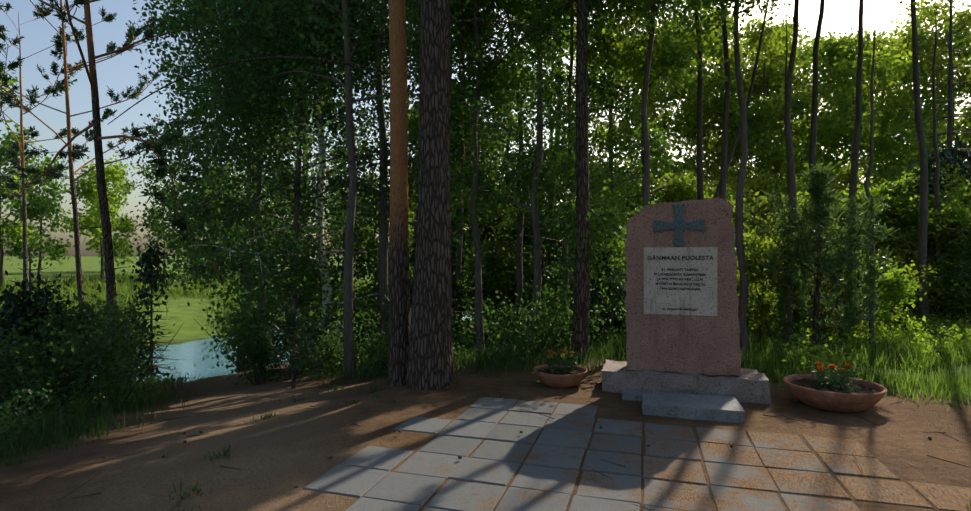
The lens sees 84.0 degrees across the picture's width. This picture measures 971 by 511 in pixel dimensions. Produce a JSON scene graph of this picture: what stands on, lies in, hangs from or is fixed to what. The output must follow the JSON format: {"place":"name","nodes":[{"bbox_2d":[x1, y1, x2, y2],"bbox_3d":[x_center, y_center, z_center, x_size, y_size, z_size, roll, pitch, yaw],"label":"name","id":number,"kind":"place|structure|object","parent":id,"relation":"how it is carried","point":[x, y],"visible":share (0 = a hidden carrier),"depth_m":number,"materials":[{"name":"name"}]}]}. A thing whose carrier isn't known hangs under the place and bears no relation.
{"place":"outdoors","nodes":[
{"label":"outdoors","id":0,"kind":"place"},
{"bbox_2d":[0,272,490,347],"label":"field","id":1,"kind":"structure","parent":0,"point":[88,279],"depth_m":44.30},
{"bbox_2d":[92,306,491,384],"bbox_3d":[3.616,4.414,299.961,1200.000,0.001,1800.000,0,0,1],"label":"river water","id":2,"kind":"structure","parent":0,"point":[187,352],"depth_m":22.68,"materials":[{"name":"blue liquid"}]},
{"bbox_2d":[0,256,970,510],"bbox_3d":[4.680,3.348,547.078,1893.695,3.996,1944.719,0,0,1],"label":"ground","id":3,"kind":"structure","parent":0,"point":[276,459],"depth_m":5.07,"materials":[{"name":"soil"}]},
{"bbox_2d":[0,71,41,251],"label":"tree","id":4,"kind":"object","parent":3,"relation":"on","point":[20,224],"visible":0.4,"depth_m":45.79,"materials":[{"name":"green plant"}]},
{"bbox_2d":[0,120,69,285],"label":"tree","id":5,"kind":"object","parent":3,"relation":"on","point":[37,209],"visible":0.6,"depth_m":46.78,"materials":[{"name":"green plant"}]},
{"bbox_2d":[1,154,82,274],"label":"tree","id":6,"kind":"object","parent":3,"relation":"on","point":[52,184],"visible":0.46,"depth_m":51.14,"materials":[{"name":"green plant"}]},
{"bbox_2d":[0,247,107,419],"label":"spruce","id":7,"kind":"object","parent":3,"relation":"on","point":[14,299],"visible":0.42,"depth_m":9.43,"materials":[{"name":"green plant"}]},
{"bbox_2d":[0,2,116,308],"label":"pine","id":8,"kind":"object","parent":3,"relation":"on","point":[59,86],"visible":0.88,"depth_m":24.21,"materials":[{"name":"green plant"}]},
{"bbox_2d":[0,301,128,419],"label":"bush","id":9,"kind":"object","parent":3,"relation":"on","point":[12,348],"visible":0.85,"depth_m":8.11,"materials":[{"name":"green plant"}]},
{"bbox_2d":[0,279,151,405],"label":"bush","id":10,"kind":"object","parent":3,"relation":"on","point":[87,307],"visible":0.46,"depth_m":9.18,"materials":[{"name":"green plant"}]},
{"bbox_2d":[0,360,159,452],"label":"herbs","id":11,"kind":"object","parent":3,"relation":"on","point":[9,419],"visible":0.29,"depth_m":6.69,"materials":[{"name":"green plant"}]},
{"bbox_2d":[0,289,170,392],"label":"bush","id":12,"kind":"object","parent":3,"relation":"on","point":[113,306],"visible":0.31,"depth_m":10.42,"materials":[{"name":"green plant"}]},
{"bbox_2d":[57,152,148,280],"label":"tree","id":13,"kind":"object","parent":3,"relation":"on","point":[88,190],"visible":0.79,"depth_m":51.84,"materials":[{"name":"green plant"}]},
{"bbox_2d":[0,0,214,386],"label":"pine","id":14,"kind":"object","parent":3,"relation":"on","point":[131,33],"visible":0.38,"depth_m":18.23,"materials":[{"name":"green plant"}]},
{"bbox_2d":[79,159,140,270],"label":"tree","id":15,"kind":"object","parent":3,"relation":"on","point":[130,185],"visible":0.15,"depth_m":70.02,"materials":[{"name":"green plant"}]},
{"bbox_2d":[46,310,182,406],"bbox_3d":[-5.872,1.712,8.703,1.785,1.630,2.344,0,0,-27],"label":"bush","id":16,"kind":"object","parent":3,"relation":"on","point":[117,377],"visible":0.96,"depth_m":8.27,"materials":[{"name":"green plant"}]},
{"bbox_2d":[0,0,258,384],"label":"pine","id":17,"kind":"object","parent":3,"relation":"on","point":[91,72],"visible":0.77,"depth_m":13.08,"materials":[{"name":"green plant"}]},
{"bbox_2d":[87,312,178,383],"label":"bush","id":18,"kind":"object","parent":3,"relation":"on","point":[144,357],"visible":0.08,"depth_m":14.84,"materials":[{"name":"green plant"}]},
{"bbox_2d":[120,240,183,384],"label":"spruce","id":19,"kind":"object","parent":3,"relation":"on","point":[156,253],"visible":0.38,"depth_m":16.03,"materials":[{"name":"green plant"}]},
{"bbox_2d":[133,157,191,263],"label":"tree","id":20,"kind":"object","parent":3,"relation":"on","point":[157,229],"visible":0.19,"depth_m":73.48,"materials":[{"name":"green plant"}]},
{"bbox_2d":[0,349,383,461],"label":"slope grass","id":21,"kind":"structure","parent":3,"relation":"on","point":[53,436],"depth_m":7.28,"materials":[{"name":"plant"}]},
{"bbox_2d":[193,302,273,371],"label":"bush","id":22,"kind":"object","parent":3,"relation":"on","point":[226,337],"visible":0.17,"depth_m":14.21,"materials":[{"name":"green plant"}]},
{"bbox_2d":[135,1,342,372],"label":"tree","id":23,"kind":"object","parent":3,"relation":"on","point":[177,71],"visible":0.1,"depth_m":17.52,"materials":[{"name":"green plant"}]},
{"bbox_2d":[96,0,388,378],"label":"tree","id":24,"kind":"object","parent":3,"relation":"on","point":[168,127],"visible":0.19,"depth_m":15.96,"materials":[{"name":"green plant"}]},
{"bbox_2d":[131,0,360,367],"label":"tree","id":25,"kind":"object","parent":3,"relation":"on","point":[204,46],"visible":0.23,"depth_m":13.09,"materials":[{"name":"green plant"}]},
{"bbox_2d":[225,304,289,367],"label":"bush","id":26,"kind":"object","parent":3,"relation":"on","point":[243,331],"visible":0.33,"depth_m":12.69,"materials":[{"name":"green plant"}]},
{"bbox_2d":[216,322,299,384],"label":"bush","id":27,"kind":"object","parent":3,"relation":"on","point":[261,368],"visible":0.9,"depth_m":10.93,"materials":[{"name":"green plant"}]},
{"bbox_2d":[107,0,410,386],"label":"twin pine","id":28,"kind":"object","parent":3,"relation":"on","point":[399,305],"visible":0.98,"depth_m":6.77,"materials":[{"name":"brown plant"}]},
{"bbox_2d":[144,0,417,376],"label":"tree","id":29,"kind":"object","parent":3,"relation":"on","point":[296,272],"visible":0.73,"depth_m":10.93,"materials":[{"name":"green plant"}]},
{"bbox_2d":[155,7,413,349],"bbox_3d":[-6.567,-4.307,19.803,9.466,18.319,9.718,0,0,1],"label":"tree","id":30,"kind":"object","parent":3,"relation":"on","point":[327,221],"visible":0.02,"depth_m":18.36,"materials":[{"name":"green plant"}]},
{"bbox_2d":[219,289,359,375],"bbox_3d":[-4.319,1.725,12.337,2.245,1.904,2.442,0,0,26],"label":"bush","id":31,"kind":"object","parent":3,"relation":"on","point":[274,340],"visible":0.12,"depth_m":11.91,"materials":[{"name":"green plant"}]},
{"bbox_2d":[259,302,327,388],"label":"young pine","id":32,"kind":"object","parent":3,"relation":"on","point":[290,327],"visible":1,"depth_m":8.99,"materials":[{"name":"green plant"}]},
{"bbox_2d":[141,0,460,367],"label":"tree","id":33,"kind":"object","parent":3,"relation":"on","point":[245,252],"visible":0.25,"depth_m":11.73,"materials":[{"name":"plant"}]},
{"bbox_2d":[170,0,482,354],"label":"tree","id":34,"kind":"object","parent":3,"relation":"on","point":[383,265],"visible":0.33,"depth_m":11.57,"materials":[{"name":"green plant"}]},
{"bbox_2d":[296,302,379,358],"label":"bush","id":35,"kind":"object","parent":3,"relation":"on","point":[364,322],"visible":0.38,"depth_m":12.37,"materials":[{"name":"green plant"}]},
{"bbox_2d":[295,308,381,374],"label":"bush","id":36,"kind":"object","parent":3,"relation":"on","point":[333,349],"visible":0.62,"depth_m":10.00,"materials":[{"name":"green plant"}]},
{"bbox_2d":[182,0,551,378],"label":"tree","id":37,"kind":"object","parent":3,"relation":"on","point":[349,357],"visible":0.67,"depth_m":9.22,"materials":[{"name":"green plant"}]},
{"bbox_2d":[351,322,388,375],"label":"bush","id":38,"kind":"object","parent":3,"relation":"on","point":[384,347],"visible":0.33,"depth_m":8.98,"materials":[{"name":"green plant"}]},
{"bbox_2d":[268,0,559,332],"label":"tree","id":39,"kind":"object","parent":3,"relation":"on","point":[357,266],"visible":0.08,"depth_m":14.61,"materials":[{"name":"green plant"}]},
{"bbox_2d":[352,0,554,333],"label":"tree","id":40,"kind":"object","parent":3,"relation":"on","point":[453,151],"visible":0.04,"depth_m":16.59,"materials":[{"name":"green plant"}]},
{"bbox_2d":[411,296,497,350],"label":"bush","id":41,"kind":"object","parent":3,"relation":"on","point":[457,324],"visible":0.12,"depth_m":11.22,"materials":[{"name":"green plant"}]},
{"bbox_2d":[376,0,574,333],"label":"tree","id":42,"kind":"object","parent":3,"relation":"on","point":[459,246],"visible":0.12,"depth_m":13.24,"materials":[{"name":"green plant"}]},
{"bbox_2d":[384,0,575,335],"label":"tree","id":43,"kind":"object","parent":3,"relation":"on","point":[519,241],"visible":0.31,"depth_m":11.89,"materials":[{"name":"green plant"}]},
{"bbox_2d":[1,341,969,458],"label":"fringe grass","id":44,"kind":"structure","parent":3,"relation":"on","point":[602,359],"depth_m":7.60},
{"bbox_2d":[0,366,970,510],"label":"grass tufts","id":45,"kind":"object","parent":3,"relation":"on","point":[225,453],"visible":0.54,"depth_m":5.10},
{"bbox_2d":[355,0,635,351],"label":"tree","id":46,"kind":"object","parent":3,"relation":"on","point":[476,182],"visible":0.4,"depth_m":10.00,"materials":[{"name":"plant"}]},
{"bbox_2d":[455,232,545,337],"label":"bush","id":47,"kind":"object","parent":3,"relation":"on","point":[465,258],"visible":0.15,"depth_m":14.50,"materials":[{"name":"green plant"}]},
{"bbox_2d":[406,0,596,390],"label":"pine","id":48,"kind":"object","parent":3,"relation":"on","point":[430,365],"visible":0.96,"depth_m":6.43,"materials":[{"name":"brown plant"}]},
{"bbox_2d":[35,362,970,510],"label":"cones and twigs","id":49,"kind":"object","parent":3,"relation":"on","point":[459,456],"visible":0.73,"depth_m":4.87,"materials":[{"name":"brown wood"}]},
{"bbox_2d":[452,266,562,343],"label":"bush","id":50,"kind":"object","parent":3,"relation":"on","point":[485,290],"visible":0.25,"depth_m":13.09,"materials":[{"name":"green plant"}]},
{"bbox_2d":[453,288,572,348],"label":"bush","id":51,"kind":"object","parent":3,"relation":"on","point":[486,328],"visible":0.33,"depth_m":10.47,"materials":[{"name":"green plant"}]},
{"bbox_2d":[450,7,593,333],"bbox_3d":[1.206,-4.341,19.260,6.511,14.629,7.852,0,0,1],"label":"slim birch","id":52,"kind":"object","parent":3,"relation":"on","point":[499,161],"visible":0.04,"depth_m":18.07,"materials":[{"name":"green plant"}]},
{"bbox_2d":[457,234,602,321],"bbox_3d":[1.456,0.850,13.134,4.164,2.795,2.383,0,0,16],"label":"bush","id":53,"kind":"object","parent":3,"relation":"on","point":[510,288],"visible":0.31,"depth_m":13.10,"materials":[{"name":"green plant"}]},
{"bbox_2d":[417,0,674,338],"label":"tree","id":54,"kind":"object","parent":3,"relation":"on","point":[495,87],"visible":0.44,"depth_m":10.95,"materials":[{"name":"green plant"}]},
{"bbox_2d":[480,279,619,356],"bbox_3d":[1.099,1.060,8.941,2.152,1.363,1.560,0,0,-16],"label":"bush","id":55,"kind":"object","parent":3,"relation":"on","point":[546,332],"visible":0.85,"depth_m":8.88,"materials":[{"name":"green plant"}]},
{"bbox_2d":[477,0,643,281],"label":"slim birch","id":56,"kind":"object","parent":3,"relation":"on","point":[526,231],"visible":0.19,"depth_m":15.07,"materials":[{"name":"green plant"}]},
{"bbox_2d":[534,346,586,387],"bbox_3d":[0.929,1.367,6.692,0.660,0.496,0.660,0,0,1],"label":"flower bowl","id":57,"kind":"object","parent":3,"relation":"on","point":[558,374],"visible":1,"depth_m":6.58,"materials":[{"name":"ceramic"}]},
{"bbox_2d":[516,188,609,284],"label":"bush","id":58,"kind":"object","parent":3,"relation":"on","point":[559,244],"visible":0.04,"depth_m":15.09,"materials":[{"name":"green plant"}]},
{"bbox_2d":[552,0,589,362],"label":"pine","id":59,"kind":"object","parent":3,"relation":"on","point":[580,320],"visible":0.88,"depth_m":8.19,"materials":[{"name":"brown plant"}]},
{"bbox_2d":[507,57,652,328],"bbox_3d":[2.603,-1.421,13.182,4.421,7.156,4.995,0,0,1],"label":"tree","id":60,"kind":"object","parent":3,"relation":"on","point":[602,77],"visible":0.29,"depth_m":13.54,"materials":[{"name":"green plant"}]},
{"bbox_2d":[450,0,736,351],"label":"tree","id":61,"kind":"object","parent":3,"relation":"on","point":[609,224],"visible":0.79,"depth_m":8.79,"materials":[{"name":"green plant"}]},
{"bbox_2d":[563,243,626,342],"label":"bush","id":62,"kind":"object","parent":3,"relation":"on","point":[596,295],"visible":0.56,"depth_m":10.32,"materials":[{"name":"green plant"}]},
{"bbox_2d":[385,314,827,363],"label":"herbs","id":63,"kind":"object","parent":3,"relation":"on","point":[520,341],"visible":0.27,"depth_m":8.52,"materials":[{"name":"green plant"}]},
{"bbox_2d":[296,321,937,395],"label":"grass","id":64,"kind":"structure","parent":3,"relation":"on","point":[608,345],"depth_m":8.54,"materials":[{"name":"plant"}]},
{"bbox_2d":[540,0,694,319],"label":"tree","id":65,"kind":"object","parent":3,"relation":"on","point":[661,151],"visible":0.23,"depth_m":16.63,"materials":[{"name":"green plant"}]},
{"bbox_2d":[303,397,970,510],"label":"paving slabs","id":66,"kind":"structure","parent":3,"relation":"on","point":[792,463],"depth_m":4.01,"materials":[{"name":"concrete"}]},
{"bbox_2d":[510,0,780,206],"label":"tree","id":67,"kind":"object","parent":3,"relation":"on","point":[646,184],"visible":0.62,"depth_m":9.00,"materials":[{"name":"green plant"}]},
{"bbox_2d":[588,30,712,194],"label":"tree","id":68,"kind":"object","parent":3,"relation":"on","point":[677,115],"visible":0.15,"depth_m":26.36,"materials":[{"name":"green plant"}]},
{"bbox_2d":[559,11,747,225],"bbox_3d":[8.034,-4.321,26.933,9.563,14.788,10.326,0,0,32],"label":"birch","id":69,"kind":"object","parent":3,"relation":"on","point":[663,97],"visible":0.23,"depth_m":25.31,"materials":[{"name":"green plant"}]},
{"bbox_2d":[561,163,783,239],"bbox_3d":[6.650,-0.929,19.448,10.255,5.344,5.547,0,0,1],"label":"bush","id":70,"kind":"object","parent":3,"relation":"on","point":[750,191],"visible":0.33,"depth_m":18.99,"materials":[{"name":"green plant"}]},
{"bbox_2d":[563,0,800,319],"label":"tree","id":71,"kind":"object","parent":3,"relation":"on","point":[686,188],"visible":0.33,"depth_m":14.66,"materials":[{"name":"green plant"}]},
{"bbox_2d":[622,389,744,422],"bbox_3d":[2.047,1.564,5.716,1.196,0.142,0.818,0,0,17],"label":"stone step","id":72,"kind":"object","parent":3,"relation":"on","point":[723,408],"visible":0.94,"depth_m":5.43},
{"bbox_2d":[601,359,770,403],"bbox_3d":[2.317,1.491,6.404,1.816,0.327,0.712,0,0,17],"label":"monument base","id":73,"kind":"object","parent":3,"relation":"on","point":[750,386],"visible":0.6,"depth_m":6.10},
{"bbox_2d":[624,197,741,375],"bbox_3d":[2.308,0.354,6.390,1.282,2.027,0.392,0,0,17],"label":"memorial stone","id":74,"kind":"object","parent":73,"relation":"on","point":[706,345],"visible":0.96,"depth_m":6.20,"materials":[{"name":"stone"}]},
{"bbox_2d":[654,204,704,245],"bbox_3d":[2.223,-0.345,6.194,0.550,0.480,0.042,0,0,17],"label":"cross","id":75,"kind":"object","parent":74,"relation":"attached to","point":[679,225],"visible":0.98,"depth_m":6.19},
{"bbox_2d":[644,247,716,315],"bbox_3d":[2.240,0.295,6.219,0.800,0.780,0.013,0,0,17],"label":"monument plaque","id":76,"kind":"object","parent":74,"relation":"attached to","point":[702,300],"visible":1,"depth_m":6.21,"materials":[{"name":"stone"}]},
{"bbox_2d":[650,3,777,198],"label":"birch","id":77,"kind":"object","parent":3,"relation":"on","point":[715,140],"depth_m":28.52,"materials":[{"name":"green plant"}]},
{"bbox_2d":[694,0,768,199],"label":"trunks","id":78,"kind":"object","parent":3,"relation":"on","point":[699,163],"visible":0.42,"depth_m":12.12,"materials":[{"name":"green plant"}]},
{"bbox_2d":[566,0,916,312],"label":"tree","id":79,"kind":"object","parent":3,"relation":"on","point":[723,174],"visible":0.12,"depth_m":10.46,"materials":[{"name":"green plant"}]},
{"bbox_2d":[589,0,950,353],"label":"tree","id":80,"kind":"object","parent":3,"relation":"on","point":[743,300],"visible":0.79,"depth_m":8.60,"materials":[{"name":"green plant"}]},
{"bbox_2d":[674,5,870,221],"bbox_3d":[13.795,-4.568,25.851,9.197,15.562,8.810,0,0,1],"label":"birch","id":81,"kind":"object","parent":3,"relation":"on","point":[765,112],"visible":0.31,"depth_m":24.86,"materials":[{"name":"green plant"}]},
{"bbox_2d":[704,13,841,180],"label":"birch","id":82,"kind":"object","parent":3,"relation":"on","point":[787,24],"visible":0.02,"depth_m":34.47,"materials":[{"name":"green plant"}]},
{"bbox_2d":[743,167,808,233],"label":"bush","id":83,"kind":"object","parent":3,"relation":"on","point":[784,189],"visible":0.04,"depth_m":19.73,"materials":[{"name":"green plant"}]},
{"bbox_2d":[734,192,840,344],"bbox_3d":[4.618,0.333,9.329,1.964,2.759,2.146,0,0,-20],"label":"bush","id":84,"kind":"object","parent":3,"relation":"on","point":[753,272],"visible":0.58,"depth_m":8.95,"materials":[{"name":"green plant"}]},
{"bbox_2d":[628,0,966,341],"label":"tree","id":85,"kind":"object","parent":3,"relation":"on","point":[791,169],"visible":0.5,"depth_m":9.58,"materials":[{"name":"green plant"}]},
{"bbox_2d":[731,21,884,206],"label":"birch","id":86,"kind":"object","parent":3,"relation":"on","point":[781,30],"visible":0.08,"depth_m":28.38,"materials":[{"name":"green plant"}]},
{"bbox_2d":[728,162,899,354],"bbox_3d":[5.160,0.122,8.470,2.675,3.180,2.327,0,0,1],"label":"young pine","id":87,"kind":"object","parent":3,"relation":"on","point":[824,212],"visible":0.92,"depth_m":8.31,"materials":[{"name":"green plant"}]},
{"bbox_2d":[808,0,824,328],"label":"tree","id":88,"kind":"object","parent":3,"relation":"on","point":[812,141],"visible":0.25,"depth_m":11.92,"materials":[{"name":"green plant"}]},
{"bbox_2d":[783,357,886,412],"bbox_3d":[3.708,1.342,5.757,0.930,0.554,0.930,0,0,1],"label":"flower bowl","id":89,"kind":"object","parent":3,"relation":"on","point":[843,393],"visible":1,"depth_m":5.60,"materials":[{"name":"ceramic"}]},
{"bbox_2d":[731,25,939,309],"bbox_3d":[7.603,-2.000,13.379,3.943,7.507,5.102,0,0,-26],"label":"tree","id":90,"kind":"object","parent":3,"relation":"on","point":[898,258],"visible":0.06,"depth_m":12.47,"materials":[{"name":"green plant"}]},
{"bbox_2d":[775,158,898,218],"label":"tree","id":91,"kind":"object","parent":3,"relation":"on","point":[846,173],"visible":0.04,"depth_m":17.77,"materials":[{"name":"green plant"}]},
{"bbox_2d":[770,235,926,342],"bbox_3d":[6.803,0.546,10.269,1.617,2.363,2.671,0,0,-34],"label":"bush","id":92,"kind":"object","parent":3,"relation":"on","point":[895,288],"visible":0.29,"depth_m":9.33,"materials":[{"name":"green plant"}]},
{"bbox_2d":[738,299,970,378],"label":"herbs","id":93,"kind":"object","parent":3,"relation":"on","point":[913,325],"visible":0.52,"depth_m":8.72,"materials":[{"name":"green plant"}]},
{"bbox_2d":[842,32,875,348],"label":"tree","id":94,"kind":"object","parent":3,"relation":"on","point":[872,248],"visible":0.5,"depth_m":9.15,"materials":[{"name":"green plant"}]},
{"bbox_2d":[778,136,946,197],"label":"tree","id":95,"kind":"object","parent":3,"relation":"on","point":[802,184],"visible":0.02,"depth_m":18.90,"materials":[{"name":"green plant"}]},
{"bbox_2d":[769,26,968,193],"bbox_3d":[19.152,-4.462,26.627,9.937,14.947,9.917,0,0,1],"label":"birch","id":96,"kind":"object","parent":3,"relation":"on","point":[894,168],"visible":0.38,"depth_m":25.43,"materials":[{"name":"green plant"}]},
{"bbox_2d":[772,180,970,318],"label":"bush","id":97,"kind":"object","parent":3,"relation":"on","point":[959,198],"visible":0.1,"depth_m":12.45,"materials":[{"name":"green plant"}]},
{"bbox_2d":[795,256,952,338],"bbox_3d":[6.920,0.833,10.284,2.890,1.827,1.832,0,0,-17],"label":"bush","id":98,"kind":"object","parent":3,"relation":"on","point":[844,302],"visible":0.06,"depth_m":10.13,"materials":[{"name":"green plant"}]},
{"bbox_2d":[822,20,970,316],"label":"tree","id":99,"kind":"object","parent":3,"relation":"on","point":[961,222],"visible":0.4,"depth_m":12.23,"materials":[{"name":"green plant"}]},
{"bbox_2d":[825,194,970,301],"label":"bush","id":100,"kind":"object","parent":3,"relation":"on","point":[912,211],"visible":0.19,"depth_m":12.54,"materials":[{"name":"green plant"}]},
{"bbox_2d":[837,0,958,187],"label":"birch","id":101,"kind":"object","parent":3,"relation":"on","point":[905,28],"visible":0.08,"depth_m":34.16,"materials":[{"name":"green plant"}]},
{"bbox_2d":[835,0,962,247],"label":"birch","id":102,"kind":"object","parent":3,"relation":"on","point":[892,191],"visible":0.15,"depth_m":13.72,"materials":[{"name":"green plant"}]},
{"bbox_2d":[840,0,970,177],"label":"birch","id":103,"kind":"object","parent":3,"relation":"on","point":[934,14],"visible":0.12,"depth_m":30.45,"materials":[{"name":"green plant"}]},
{"bbox_2d":[854,1,970,189],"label":"birch","id":104,"kind":"object","parent":3,"relation":"on","point":[927,46],"visible":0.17,"depth_m":27.45,"materials":[{"name":"green plant"}]},
{"bbox_2d":[896,0,936,330],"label":"tree","id":105,"kind":"object","parent":3,"relation":"on","point":[923,310],"visible":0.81,"depth_m":11.22,"materials":[{"name":"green plant"}]},
{"bbox_2d":[876,227,970,327],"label":"bush","id":106,"kind":"object","parent":3,"relation":"on","point":[915,271],"visible":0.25,"depth_m":11.20,"materials":[{"name":"green plant"}]},
{"bbox_2d":[877,0,970,319],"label":"spruce","id":107,"kind":"object","parent":3,"relation":"on","point":[951,152],"visible":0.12,"depth_m":13.79,"materials":[{"name":"green plant"}]},
{"bbox_2d":[909,4,970,159],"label":"tree","id":108,"kind":"object","parent":3,"relation":"on","point":[969,64],"visible":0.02,"depth_m":30.94,"materials":[{"name":"green plant"}]},
{"bbox_2d":[916,225,970,325],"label":"bush","id":109,"kind":"object","parent":3,"relation":"on","point":[958,273],"visible":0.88,"depth_m":11.07,"materials":[{"name":"green plant"}]},
{"bbox_2d":[0,0,970,256],"label":"sky","id":110,"kind":"structure","parent":0,"point":[117,72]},
{"bbox_2d":[605,307,970,411],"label":"grass","id":111,"kind":"structure","parent":0,"point":[945,378],"depth_m":7.76,"materials":[{"name":"plant"}]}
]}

